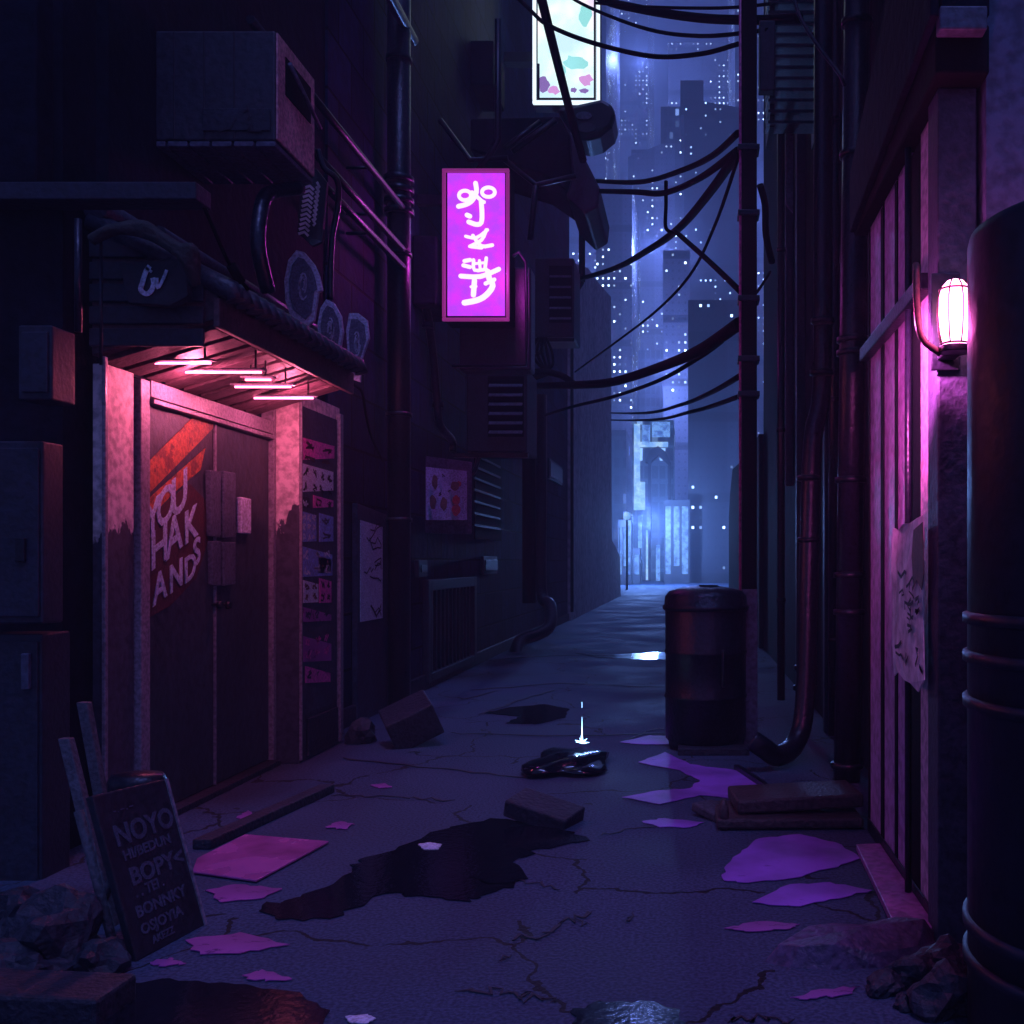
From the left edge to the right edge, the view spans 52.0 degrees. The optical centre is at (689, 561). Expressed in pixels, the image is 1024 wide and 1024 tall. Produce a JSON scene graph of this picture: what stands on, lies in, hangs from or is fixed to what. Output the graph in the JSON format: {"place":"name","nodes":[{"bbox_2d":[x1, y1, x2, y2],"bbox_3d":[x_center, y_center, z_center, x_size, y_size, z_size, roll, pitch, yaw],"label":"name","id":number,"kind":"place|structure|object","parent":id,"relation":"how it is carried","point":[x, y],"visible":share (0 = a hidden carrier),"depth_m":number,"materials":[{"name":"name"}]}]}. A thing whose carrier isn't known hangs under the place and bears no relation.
{"place":"outdoors","nodes":[
{"label":"outdoors","id":0,"kind":"place"},
{"bbox_2d":[0,581,966,1023],"bbox_3d":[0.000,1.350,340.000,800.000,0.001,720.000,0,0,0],"label":"ground","id":1,"kind":"structure","parent":0,"point":[402,959],"depth_m":4.34,"materials":[{"name":"asphalt"}]},
{"bbox_2d":[0,885,39,938],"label":"debris lump","id":2,"kind":"object","parent":1,"relation":"on","point":[13,900],"visible":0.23,"depth_m":3.54,"materials":[{"name":"concrete"}]},
{"bbox_2d":[0,631,69,880],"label":"meter cabinet","id":3,"kind":"object","parent":1,"relation":"on","point":[34,728],"visible":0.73,"depth_m":4.34,"materials":[{"name":"paint"}]},
{"bbox_2d":[0,938,73,970],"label":"debris lump","id":4,"kind":"object","parent":1,"relation":"on","point":[15,953],"visible":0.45,"depth_m":3.24,"materials":[{"name":"concrete"}]},
{"bbox_2d":[5,883,102,959],"bbox_3d":[-2.110,1.212,3.416,0.286,0.276,0.282,0,0,42],"label":"debris lump","id":5,"kind":"object","parent":1,"relation":"on","point":[63,920],"visible":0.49,"depth_m":3.35,"materials":[{"name":"concrete"}]},
{"bbox_2d":[0,968,135,1023],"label":"kerb stone","id":6,"kind":"object","parent":1,"relation":"on","point":[32,996],"visible":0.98,"depth_m":3.01,"materials":[{"name":"concrete"}]},
{"bbox_2d":[58,737,118,925],"bbox_3d":[-2.293,1.019,3.904,0.398,0.662,0.054,0,0,34],"label":"stick","id":7,"kind":"object","parent":1,"relation":"on","point":[74,772],"visible":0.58,"depth_m":3.93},
{"bbox_2d":[77,701,106,795],"bbox_3d":[-2.450,0.969,4.257,0.260,0.762,0.051,0,0,24],"label":"stick","id":8,"kind":"object","parent":1,"relation":"on","point":[92,747],"visible":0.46,"depth_m":4.26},
{"bbox_2d":[72,936,130,972],"bbox_3d":[-1.968,1.295,3.379,0.246,0.111,0.180,0,0,0],"label":"debris lump","id":9,"kind":"object","parent":1,"relation":"on","point":[110,954],"visible":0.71,"depth_m":3.34,"materials":[{"name":"concrete"}]},
{"bbox_2d":[106,770,166,791],"bbox_3d":[-2.240,1.100,4.150,0.230,0.500,0.184,0,0,0],"label":"canister","id":10,"kind":"object","parent":1,"relation":"on","point":[120,780],"visible":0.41,"depth_m":4.09,"materials":[{"name":"metal"}]},
{"bbox_2d":[74,778,207,961],"bbox_3d":[-1.963,1.074,3.646,0.261,0.564,0.393,0,0,11],"label":"chalkboard sign","id":11,"kind":"object","parent":1,"relation":"on","point":[151,886],"visible":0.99,"depth_m":3.59,"materials":[{"name":"paint"}]},
{"bbox_2d":[0,0,342,848],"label":"shop building","id":12,"kind":"structure","parent":1,"relation":"on","point":[202,622],"depth_m":5.42,"materials":[{"name":"paint"}]},
{"bbox_2d":[0,441,62,623],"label":"electric cabinet","id":13,"kind":"object","parent":12,"relation":"attached to","point":[31,532],"visible":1,"depth_m":4.29,"materials":[{"name":"metal"}]},
{"bbox_2d":[19,218,81,405],"bbox_3d":[-2.677,-1.062,4.294,0.185,0.789,0.172,0,0,0],"label":"junction box","id":14,"kind":"object","parent":12,"relation":"attached to","point":[46,365],"visible":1,"depth_m":4.23,"materials":[{"name":"paint"}]},
{"bbox_2d":[150,406,223,801],"bbox_3d":[-2.800,0.202,5.645,0.120,2.216,0.807,0,0,0],"label":"door leaf","id":15,"kind":"structure","parent":12,"relation":"in","point":[185,480],"depth_m":5.66,"materials":[{"name":"paint"}]},
{"bbox_2d":[83,210,367,414],"bbox_3d":[-2.488,-1.342,5.805,0.748,0.771,1.990,0,0,0],"label":"awning","id":16,"kind":"object","parent":12,"relation":"attached to","point":[223,318],"visible":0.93,"depth_m":5.12,"materials":[{"name":"wood"}]},
{"bbox_2d":[88,220,200,286],"bbox_3d":[-2.466,-1.401,4.632,0.514,0.312,0.166,0,0,11],"label":"pipe","id":17,"kind":"object","parent":16,"relation":"on","point":[187,256],"visible":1,"depth_m":4.58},
{"bbox_2d":[119,259,192,307],"bbox_3d":[-2.485,-1.296,4.761,0.322,0.222,0.059,0,0,0],"label":"scrawled sign","id":18,"kind":"object","parent":16,"relation":"attached to","point":[158,283],"visible":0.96,"depth_m":4.74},
{"bbox_2d":[284,250,322,326],"bbox_3d":[-2.344,-1.653,6.210,0.229,0.470,0.040,0,0,0],"label":"plaque","id":19,"kind":"object","parent":16,"relation":"attached to","point":[303,285],"visible":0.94,"depth_m":6.19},
{"bbox_2d":[317,299,343,346],"bbox_3d":[-2.355,-1.508,6.710,0.170,0.422,0.040,0,0,0],"label":"plaque","id":20,"kind":"object","parent":16,"relation":"attached to","point":[330,326],"visible":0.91,"depth_m":6.69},
{"bbox_2d":[346,313,369,381],"bbox_3d":[-2.338,-1.509,7.210,0.162,0.484,0.040,0,0,0],"label":"plaque","id":21,"kind":"object","parent":16,"relation":"attached to","point":[357,334],"visible":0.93,"depth_m":7.19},
{"bbox_2d":[156,31,321,183],"bbox_3d":[-2.542,-2.530,5.737,0.777,0.620,0.566,0,0,0],"label":"air conditioner","id":22,"kind":"object","parent":12,"relation":"attached to","point":[235,107],"visible":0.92,"depth_m":5.47,"materials":[{"name":"grey metal"}]},
{"bbox_2d":[217,426,267,782],"bbox_3d":[-2.800,0.250,6.418,0.120,2.120,0.776,0,0,0],"label":"door leaf","id":23,"kind":"structure","parent":12,"relation":"in","point":[242,458],"depth_m":6.39,"materials":[{"name":"paint"}]},
{"bbox_2d":[250,181,305,293],"bbox_3d":[-2.308,-1.824,5.693,0.126,0.732,0.462,0,0,10],"label":"bent duct","id":24,"kind":"object","parent":12,"relation":"attached to","point":[267,195],"visible":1,"depth_m":5.54,"materials":[{"name":"paint"}]},
{"bbox_2d":[297,168,327,246],"bbox_3d":[-2.316,-2.176,6.284,0.165,0.492,0.093,0,0,0],"label":"ribbed sign","id":25,"kind":"object","parent":12,"relation":"attached to","point":[312,214],"visible":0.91,"depth_m":6.28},
{"bbox_2d":[246,15,404,208],"bbox_3d":[-2.706,-3.234,7.750,0.228,0.056,3.300,0,0,0],"label":"wall conduit","id":26,"kind":"object","parent":12,"relation":"attached to","point":[253,23],"depth_m":7.90,"materials":[{"name":"paint"}]},
{"bbox_2d":[315,149,341,300],"bbox_3d":[-2.230,-2.088,6.346,0.110,0.903,0.160,0,0,20],"label":"hooked pipe","id":27,"kind":"object","parent":12,"relation":"attached to","point":[338,198],"visible":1,"depth_m":6.38,"materials":[{"name":"paint"}]},
{"bbox_2d":[314,147,406,251],"bbox_3d":[-2.706,-2.855,8.000,0.228,0.056,2.800,0,0,0],"label":"wall conduit","id":28,"kind":"object","parent":12,"relation":"attached to","point":[367,210],"depth_m":8.28,"materials":[{"name":"paint"}]},
{"bbox_2d":[328,184,406,269],"bbox_3d":[-2.706,-2.696,8.000,0.228,0.056,2.800,0,0,0],"label":"wall conduit","id":29,"kind":"object","parent":12,"relation":"attached to","point":[346,208],"depth_m":8.32,"materials":[{"name":"paint"}]},
{"bbox_2d":[101,978,329,1023],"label":"puddle","id":30,"kind":"object","parent":1,"relation":"on","point":[166,1001],"visible":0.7,"depth_m":3.10,"materials":[{"name":"liquid"}]},
{"bbox_2d":[185,932,289,954],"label":"puddle","id":31,"kind":"object","parent":1,"relation":"on","point":[238,943],"visible":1,"depth_m":3.60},
{"bbox_2d":[205,884,281,902],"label":"puddle","id":32,"kind":"object","parent":1,"relation":"on","point":[232,892],"visible":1,"depth_m":4.16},
{"bbox_2d":[193,834,328,881],"bbox_3d":[-2.001,1.339,4.659,0.470,0.010,0.660,0,0,9],"label":"plastic sheet","id":33,"kind":"object","parent":1,"relation":"on","point":[252,858],"visible":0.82,"depth_m":4.64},
{"bbox_2d":[193,784,334,849],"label":"kerb","id":34,"kind":"structure","parent":1,"relation":"on","point":[226,833],"depth_m":5.25,"materials":[{"name":"concrete"}]},
{"bbox_2d":[344,717,376,743],"bbox_3d":[-2.458,1.254,7.668,0.234,0.192,0.244,0,0,0],"label":"rubble lump","id":35,"kind":"object","parent":1,"relation":"on","point":[361,730],"visible":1,"depth_m":7.59,"materials":[{"name":"concrete"}]},
{"bbox_2d":[378,690,443,748],"bbox_3d":[-2.057,1.175,7.550,0.422,0.430,0.409,0,0,-26],"label":"concrete block","id":36,"kind":"object","parent":1,"relation":"on","point":[412,721],"depth_m":7.42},
{"bbox_2d":[259,818,589,920],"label":"puddle","id":37,"kind":"object","parent":1,"relation":"on","point":[488,852],"visible":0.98,"depth_m":4.48,"materials":[{"name":"liquid"}]},
{"bbox_2d":[325,0,568,728],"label":"tenement building","id":38,"kind":"structure","parent":1,"relation":"on","point":[465,615],"depth_m":10.89,"materials":[{"name":"concrete"}]},
{"bbox_2d":[352,503,386,719],"bbox_3d":[-2.798,0.479,9.101,0.054,1.943,1.084,0,0,0],"label":"service door","id":39,"kind":"structure","parent":38,"relation":"in","point":[369,526],"depth_m":8.86,"materials":[{"name":"metal"}]},
{"bbox_2d":[384,0,413,705],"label":"downpipe","id":40,"kind":"object","parent":38,"relation":"attached to","point":[398,178],"visible":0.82,"depth_m":9.34,"materials":[{"name":"paint"}]},
{"bbox_2d":[422,308,456,452],"bbox_3d":[-2.740,-2.001,11.223,0.130,1.470,1.342,0,0,0],"label":"bent conduit","id":41,"kind":"object","parent":38,"relation":"attached to","point":[437,403],"visible":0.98,"depth_m":10.98,"materials":[{"name":"paint"}]},
{"bbox_2d":[425,456,471,533],"bbox_3d":[-2.583,-0.724,11.110,0.286,0.830,0.708,0,0,42],"label":"menu board","id":42,"kind":"object","parent":38,"relation":"attached to","point":[448,496],"visible":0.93,"depth_m":11.09,"materials":[{"name":"paint"}]},
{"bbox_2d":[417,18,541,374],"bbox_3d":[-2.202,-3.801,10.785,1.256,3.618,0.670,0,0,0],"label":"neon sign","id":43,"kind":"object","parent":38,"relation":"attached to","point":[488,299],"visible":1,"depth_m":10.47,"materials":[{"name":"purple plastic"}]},
{"bbox_2d":[474,458,500,540],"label":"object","id":44,"kind":"structure","parent":38,"relation":"in","point":[487,479],"depth_m":14.18,"materials":[{"name":"grey metal"}]},
{"bbox_2d":[453,375,536,475],"bbox_3d":[-2.505,-1.360,12.575,1.127,1.903,0.850,0,0,0],"label":"condenser unit","id":45,"kind":"object","parent":38,"relation":"attached to","point":[501,416],"visible":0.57,"depth_m":12.20,"materials":[{"name":"grey metal"}]},
{"bbox_2d":[509,394,556,651],"bbox_3d":[-2.449,-0.584,16.119,0.528,4.377,1.958,0,0,8],"label":"bent drainpipe","id":46,"kind":"object","parent":38,"relation":"attached to","point":[544,630],"visible":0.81,"depth_m":16.91,"materials":[{"name":"paint"}]},
{"bbox_2d":[471,117,608,249],"bbox_3d":[-1.903,-4.718,13.180,1.608,1.539,1.640,0,0,0],"label":"canopy","id":47,"kind":"object","parent":38,"relation":"attached to","point":[543,164],"visible":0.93,"depth_m":12.60,"materials":[{"name":"paint"}]},
{"bbox_2d":[537,0,586,162],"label":"overhead cable","id":48,"kind":"object","parent":47,"relation":"attached to","point":[555,55],"visible":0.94,"depth_m":10.86,"materials":[{"name":"rubber"}]},
{"bbox_2d":[504,0,601,112],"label":"billboard","id":49,"kind":"object","parent":38,"relation":"attached to","point":[582,64],"visible":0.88,"depth_m":15.47,"materials":[{"name":"metal"}]},
{"bbox_2d":[558,100,617,156],"bbox_3d":[-1.547,-6.618,15.630,0.859,0.604,0.740,0,0,0],"label":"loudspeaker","id":50,"kind":"object","parent":49,"relation":"hanging from","point":[597,125],"visible":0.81,"depth_m":15.30,"materials":[{"name":"metal"}]},
{"bbox_2d":[535,258,579,356],"bbox_3d":[-2.344,-3.733,16.625,1.017,2.152,0.950,0,0,0],"label":"condenser unit","id":51,"kind":"object","parent":38,"relation":"attached to","point":[557,302],"visible":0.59,"depth_m":16.20,"materials":[{"name":"black metal"}]},
{"bbox_2d":[570,349,573,611],"bbox_3d":[-2.593,-2.329,22.500,0.065,6.856,0.065,0,0,-23],"label":"corner pipe","id":52,"kind":"object","parent":38,"relation":"attached to","point":[572,487],"visible":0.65,"depth_m":22.49,"materials":[{"name":"black metal"}]},
{"bbox_2d":[486,704,569,723],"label":"puddle","id":53,"kind":"object","parent":1,"relation":"on","point":[538,714],"visible":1,"depth_m":9.08,"materials":[{"name":"liquid"}]},
{"bbox_2d":[503,788,584,829],"bbox_3d":[-0.756,1.295,5.317,0.372,0.185,0.227,0,0,20],"label":"broken brick","id":54,"kind":"object","parent":1,"relation":"on","point":[528,806],"visible":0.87,"depth_m":5.26,"materials":[{"name":"concrete"}]},
{"bbox_2d":[522,368,574,602],"bbox_3d":[-2.087,-1.135,15.233,0.808,3.486,0.199,0,0,-6],"label":"standpipe","id":55,"kind":"object","parent":1,"relation":"on","point":[528,530],"visible":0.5,"depth_m":15.12,"materials":[{"name":"black metal"}]},
{"bbox_2d":[331,611,794,1023],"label":"ground cracks","id":56,"kind":"object","parent":1,"relation":"on","point":[732,1019],"visible":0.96,"depth_m":5.10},
{"bbox_2d":[521,747,608,775],"bbox_3d":[-0.812,1.300,6.791,0.567,0.101,0.915,0,0,0],"label":"crumpled bag","id":57,"kind":"object","parent":1,"relation":"on","point":[581,761],"visible":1,"depth_m":6.56,"materials":[{"name":"plastic"}]},
{"bbox_2d":[568,264,620,619],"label":"end building","id":58,"kind":"structure","parent":1,"relation":"on","point":[597,580],"depth_m":28.88,"materials":[{"name":"concrete"}]},
{"bbox_2d":[596,183,639,440],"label":"skyscraper","id":59,"kind":"structure","parent":1,"relation":"on","point":[621,287],"depth_m":100.00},
{"bbox_2d":[618,520,632,584],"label":"building","id":60,"kind":"structure","parent":1,"relation":"on","point":[622,538],"depth_m":60.00,"materials":[{"name":"blue"}]},
{"bbox_2d":[570,1000,684,1023],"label":"puddle","id":61,"kind":"object","parent":1,"relation":"on","point":[626,1012],"visible":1,"depth_m":3.05,"materials":[{"name":"liquid"}]},
{"bbox_2d":[638,350,662,418],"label":"skyscraper","id":62,"kind":"structure","parent":1,"relation":"on","point":[650,398],"depth_m":112.00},
{"bbox_2d":[632,420,674,580],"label":"skyscraper","id":63,"kind":"structure","parent":1,"relation":"on","point":[653,465],"depth_m":74.00,"materials":[{"name":"blue"}]},
{"bbox_2d":[664,500,689,583],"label":"building","id":64,"kind":"structure","parent":1,"relation":"on","point":[676,541],"depth_m":64.00,"materials":[{"name":"blue"}]},
{"bbox_2d":[622,752,755,803],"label":"puddle","id":65,"kind":"object","parent":1,"relation":"on","point":[715,782],"visible":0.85,"depth_m":6.26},
{"bbox_2d":[662,585,749,755],"bbox_3d":[0.115,0.759,7.476,0.634,1.182,0.682,0,0,0],"label":"dustbin","id":66,"kind":"object","parent":1,"relation":"on","point":[705,651],"visible":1,"depth_m":7.24,"materials":[{"name":"metal"}]},
{"bbox_2d":[737,0,774,744],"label":"utility pole","id":67,"kind":"object","parent":1,"relation":"on","point":[748,300],"visible":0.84,"depth_m":7.55,"materials":[{"name":"black metal"}]},
{"bbox_2d":[517,0,738,59],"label":"overhead cable","id":68,"kind":"object","parent":67,"relation":"attached to","point":[632,52],"visible":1,"depth_m":8.42,"materials":[{"name":"rubber"}]},
{"bbox_2d":[537,317,738,388],"bbox_3d":[-0.948,-2.197,11.461,0.152,0.962,8.165,0,0,-19],"label":"overhead cable","id":69,"kind":"object","parent":67,"relation":"attached to","point":[723,334],"visible":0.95,"depth_m":9.51,"materials":[{"name":"rubber"}]},
{"bbox_2d":[544,343,722,415],"bbox_3d":[-0.933,-1.975,11.758,0.088,0.484,7.505,0,0,-19],"label":"overhead cable","id":70,"kind":"object","parent":69,"relation":"attached to","point":[676,371],"visible":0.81,"depth_m":10.56,"materials":[{"name":"rubber"}]},
{"bbox_2d":[574,156,738,372],"bbox_3d":[-0.756,-3.228,13.329,0.302,0.626,11.672,0,0,-12],"label":"overhead cable","id":71,"kind":"object","parent":67,"relation":"attached to","point":[736,162],"visible":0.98,"depth_m":10.15,"materials":[{"name":"rubber"}]},
{"bbox_2d":[580,147,738,280],"bbox_3d":[-1.073,-4.372,14.320,0.247,2.735,13.750,0,0,-13],"label":"overhead cable","id":72,"kind":"object","parent":67,"relation":"attached to","point":[708,193],"visible":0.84,"depth_m":9.79,"materials":[{"name":"rubber"}]},
{"bbox_2d":[596,129,738,184],"bbox_3d":[-0.385,-3.973,10.210,0.104,1.629,5.434,0,0,-16],"label":"overhead cable","id":73,"kind":"object","parent":67,"relation":"attached to","point":[726,143],"visible":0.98,"depth_m":9.15,"materials":[{"name":"rubber"}]},
{"bbox_2d":[599,146,737,196],"bbox_3d":[-0.386,-3.847,10.209,0.108,1.635,5.435,0,0,-16],"label":"overhead cable","id":74,"kind":"object","parent":67,"relation":"attached to","point":[713,168],"visible":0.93,"depth_m":9.34,"materials":[{"name":"rubber"}]},
{"bbox_2d":[573,0,767,37],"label":"overhead cable","id":75,"kind":"object","parent":67,"relation":"attached to","point":[689,35],"visible":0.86,"depth_m":9.05,"materials":[{"name":"rubber"}]},
{"bbox_2d":[596,0,802,24],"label":"overhead cable","id":76,"kind":"object","parent":67,"relation":"attached to","point":[778,19],"visible":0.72,"depth_m":8.27,"materials":[{"name":"rubber"}]},
{"bbox_2d":[757,183,774,293],"bbox_3d":[0.545,-2.531,8.183,0.106,1.167,1.110,0,0,14],"label":"cable loop","id":77,"kind":"object","parent":67,"relation":"hanging from","point":[765,222],"visible":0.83,"depth_m":8.47,"materials":[{"name":"rubber"}]},
{"bbox_2d":[776,134,785,700],"bbox_3d":[0.818,-1.321,9.200,0.085,5.121,0.084,0,0,0],"label":"slim pipe","id":78,"kind":"object","parent":1,"relation":"on","point":[780,428],"visible":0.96,"depth_m":9.17,"materials":[{"name":"paint"}]},
{"bbox_2d":[715,800,863,828],"bbox_3d":[0.500,1.315,5.350,0.752,0.050,0.441,0,0,0],"label":"timber board","id":79,"kind":"object","parent":1,"relation":"on","point":[839,818],"visible":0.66,"depth_m":5.15,"materials":[{"name":"brown wood"}]},
{"bbox_2d":[728,780,863,813],"bbox_3d":[0.550,1.240,5.420,0.661,0.089,0.360,0,0,-6],"label":"timber board","id":80,"kind":"object","parent":79,"relation":"on","point":[782,797],"visible":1,"depth_m":5.27,"materials":[{"name":"brown wood"}]},
{"bbox_2d":[721,834,859,882],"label":"puddle","id":81,"kind":"object","parent":1,"relation":"on","point":[783,857],"visible":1,"depth_m":4.64,"materials":[{"name":"liquid"}]},
{"bbox_2d":[746,0,834,766],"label":"elbow pipe","id":82,"kind":"object","parent":1,"relation":"on","point":[789,749],"visible":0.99,"depth_m":7.12,"materials":[{"name":"paint"}]},
{"bbox_2d":[752,882,871,906],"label":"puddle","id":83,"kind":"object","parent":1,"relation":"on","point":[799,895],"visible":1,"depth_m":4.15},
{"bbox_2d":[764,0,935,769],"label":"service building","id":84,"kind":"structure","parent":1,"relation":"on","point":[798,299],"depth_m":10.29,"materials":[{"name":"paint"}]},
{"bbox_2d":[765,0,813,149],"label":"louvre rack","id":85,"kind":"object","parent":84,"relation":"attached to","point":[789,108],"visible":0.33,"depth_m":8.62,"materials":[{"name":"metal"}]},
{"bbox_2d":[828,0,841,735],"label":"side pipe","id":86,"kind":"object","parent":84,"relation":"attached to","point":[834,399],"visible":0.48,"depth_m":7.56,"materials":[{"name":"paint"}]},
{"bbox_2d":[765,916,935,969],"bbox_3d":[0.572,1.308,3.563,0.670,0.085,0.337,0,0,-25],"label":"broken slab","id":87,"kind":"object","parent":1,"relation":"on","point":[882,943],"depth_m":3.46,"materials":[{"name":"concrete"}]},
{"bbox_2d":[831,0,872,782],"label":"thick drainpipe","id":88,"kind":"object","parent":1,"relation":"on","point":[849,574],"visible":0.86,"depth_m":6.23,"materials":[{"name":"paint"}]},
{"bbox_2d":[865,967,904,998],"bbox_3d":[0.610,1.316,3.216,0.119,0.068,0.120,0,0,0],"label":"rock","id":89,"kind":"object","parent":1,"relation":"on","point":[884,983],"visible":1,"depth_m":3.18,"materials":[{"name":"concrete"}]},
{"bbox_2d":[856,843,931,928],"bbox_3d":[0.815,1.330,4.235,0.150,0.030,1.112,0,0,0],"label":"plank","id":90,"kind":"object","parent":1,"relation":"on","point":[886,878],"visible":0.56,"depth_m":4.17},
{"bbox_2d":[885,951,935,990],"bbox_3d":[0.725,1.301,3.271,0.179,0.098,0.143,0,0,-33],"label":"rock","id":91,"kind":"object","parent":1,"relation":"on","point":[918,966],"visible":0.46,"depth_m":3.23,"materials":[{"name":"concrete"}]},
{"bbox_2d":[906,958,966,1023],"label":"rock","id":92,"kind":"object","parent":1,"relation":"on","point":[937,993],"visible":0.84,"depth_m":3.02,"materials":[{"name":"concrete"}]},
{"bbox_2d":[850,0,1023,943],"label":"slatted building","id":93,"kind":"structure","parent":1,"relation":"on","point":[937,174],"depth_m":3.74,"materials":[{"name":"concrete"}]},
{"bbox_2d":[891,515,924,691],"bbox_3d":[0.841,0.156,3.961,0.020,0.654,0.622,0,0,0],"label":"torn poster","id":94,"kind":"object","parent":93,"relation":"attached to","point":[908,565],"visible":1,"depth_m":3.92,"materials":[{"name":"pink paper"}]},
{"bbox_2d":[913,262,966,370],"bbox_3d":[0.861,-0.859,3.498,0.195,0.376,0.203,0,0,0],"label":"wall lamp","id":95,"kind":"object","parent":93,"relation":"attached to","point":[946,346],"visible":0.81,"depth_m":3.45,"materials":[{"name":"pink"}]},
{"bbox_2d":[917,933,966,970],"bbox_3d":[0.844,1.284,3.349,0.178,0.132,0.178,0,0,-30],"label":"rock","id":96,"kind":"object","parent":1,"relation":"on","point":[945,946],"visible":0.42,"depth_m":3.32,"materials":[{"name":"concrete"}]},
{"bbox_2d":[962,201,1023,1023],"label":"water tank","id":97,"kind":"object","parent":1,"relation":"on","point":[993,902],"visible":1,"depth_m":2.76,"materials":[{"name":"paint"}]},
{"bbox_2d":[569,5,619,278],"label":"skyscraper","id":98,"kind":"structure","parent":0,"point":[605,165],"depth_m":152.73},
{"bbox_2d":[612,430,631,550],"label":"skyscraper","id":99,"kind":"structure","parent":0,"point":[621,473],"depth_m":80.00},
{"bbox_2d":[620,0,653,179],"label":"skyscraper","id":100,"kind":"structure","parent":0,"point":[636,103],"depth_m":230.00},
{"bbox_2d":[628,107,683,349],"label":"skyscraper","id":101,"kind":"structure","parent":0,"point":[666,155],"depth_m":120.00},
{"bbox_2d":[663,250,689,499],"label":"skyscraper","id":102,"kind":"structure","parent":0,"point":[676,267],"depth_m":90.00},
{"bbox_2d":[654,0,727,146],"label":"sky","id":103,"kind":"structure","parent":0,"point":[661,41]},
{"bbox_2d":[668,42,727,106],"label":"skyscraper","id":104,"kind":"structure","parent":0,"point":[711,71],"depth_m":190.00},
{"bbox_2d":[680,80,738,299],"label":"skyscraper","id":105,"kind":"structure","parent":0,"point":[707,128],"depth_m":105.00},
{"bbox_2d":[688,300,738,582],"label":"skyscraper","id":106,"kind":"structure","parent":0,"point":[713,448],"depth_m":66.00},
{"bbox_2d":[728,0,763,436],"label":"skyscraper","id":107,"kind":"structure","parent":0,"point":[733,77],"depth_m":160.00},
{"bbox_2d":[729,434,763,647],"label":"building","id":108,"kind":"structure","parent":0,"point":[734,540],"depth_m":16.38,"materials":[{"name":"paint"}]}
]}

